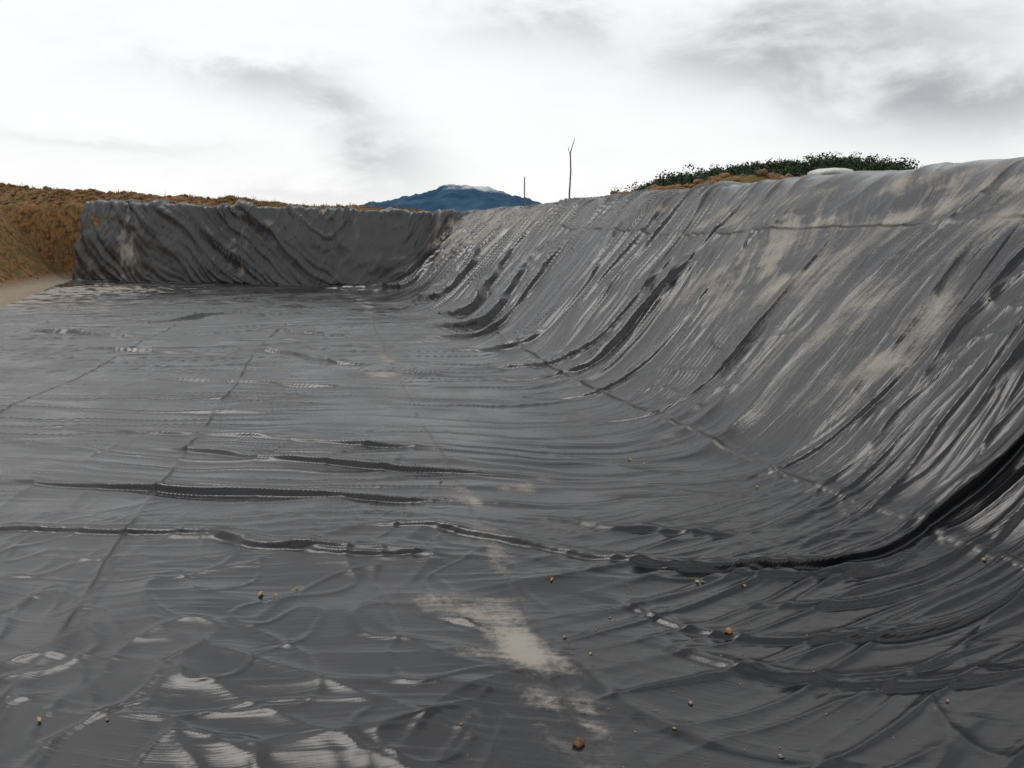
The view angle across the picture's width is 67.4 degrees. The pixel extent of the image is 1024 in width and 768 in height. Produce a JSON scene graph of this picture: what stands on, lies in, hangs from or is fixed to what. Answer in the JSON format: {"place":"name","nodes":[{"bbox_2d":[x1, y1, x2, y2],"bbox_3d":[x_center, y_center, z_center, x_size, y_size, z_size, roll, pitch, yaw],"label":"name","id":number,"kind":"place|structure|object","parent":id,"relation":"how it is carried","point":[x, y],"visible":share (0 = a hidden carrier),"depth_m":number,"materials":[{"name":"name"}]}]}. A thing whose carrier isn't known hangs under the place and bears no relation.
{"place":"outdoors","nodes":[
{"label":"outdoors","id":0,"kind":"place"},
{"bbox_2d":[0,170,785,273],"bbox_3d":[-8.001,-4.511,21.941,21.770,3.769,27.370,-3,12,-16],"label":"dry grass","id":1,"kind":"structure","parent":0,"point":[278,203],"depth_m":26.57,"materials":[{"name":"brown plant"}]},
{"bbox_2d":[0,168,805,306],"bbox_3d":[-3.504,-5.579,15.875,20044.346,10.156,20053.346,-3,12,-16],"label":"ground terrain","id":2,"kind":"structure","parent":0,"point":[45,234],"depth_m":27.82,"materials":[{"name":"soil"}]},
{"bbox_2d":[0,157,1023,767],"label":"pond liner","id":3,"kind":"object","parent":2,"relation":"on","point":[214,421],"visible":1,"depth_m":4.82,"materials":[{"name":"grey plastic"}]},
{"bbox_2d":[37,458,757,720],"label":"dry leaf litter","id":4,"kind":"object","parent":3,"relation":"on","point":[38,718],"visible":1,"depth_m":3.67,"materials":[{"name":"brown plant"}]},
{"bbox_2d":[105,219,993,767],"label":"scattered soil crumbs","id":5,"kind":"object","parent":3,"relation":"on","point":[725,629],"visible":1,"depth_m":2.93,"materials":[{"name":"beige soil"}]},
{"bbox_2d":[572,737,584,748],"bbox_3d":[0.223,1.204,2.575,0.038,0.026,0.045,4,12,21],"label":"clay clod","id":6,"kind":"object","parent":3,"relation":"on","point":[578,742],"visible":1,"depth_m":2.56,"materials":[{"name":"brown soil"}]},
{"bbox_2d":[725,627,732,633],"bbox_3d":[0.924,1.052,3.271,0.031,0.021,0.037,4,12,21],"label":"clay clod","id":7,"kind":"object","parent":3,"relation":"on","point":[729,630],"visible":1,"depth_m":3.26,"materials":[{"name":"brown soil"}]},
{"bbox_2d":[807,168,853,174],"bbox_3d":[3.775,-2.511,9.127,0.203,0.114,0.598,-8,14,-36],"label":"white sandbag","id":8,"kind":"object","parent":3,"relation":"on","point":[832,170],"visible":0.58,"depth_m":9.03,"materials":[{"name":"plastic"}]},
{"bbox_2d":[568,138,574,197],"bbox_3d":[1.587,-5.444,20.654,0.192,2.233,0.052,-3,12,-16],"label":"wooden pole","id":9,"kind":"object","parent":2,"relation":"on","point":[570,169],"visible":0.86,"depth_m":20.58,"materials":[{"name":"wood"}]},
{"bbox_2d":[611,151,922,191],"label":"distant tree mass","id":10,"kind":"object","parent":2,"relation":"on","point":[797,168],"visible":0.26,"depth_m":99.64,"materials":[{"name":"green plant"}]},
{"bbox_2d":[358,184,539,211],"bbox_3d":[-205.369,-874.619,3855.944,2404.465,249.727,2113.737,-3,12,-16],"label":"mountain","id":11,"kind":"structure","parent":0,"point":[461,198],"depth_m":3557.82,"materials":[{"name":"blue"}]},
{"bbox_2d":[0,0,1023,206],"label":"sky","id":12,"kind":"structure","parent":0,"point":[311,102],"materials":[{"name":"white"}]}
]}

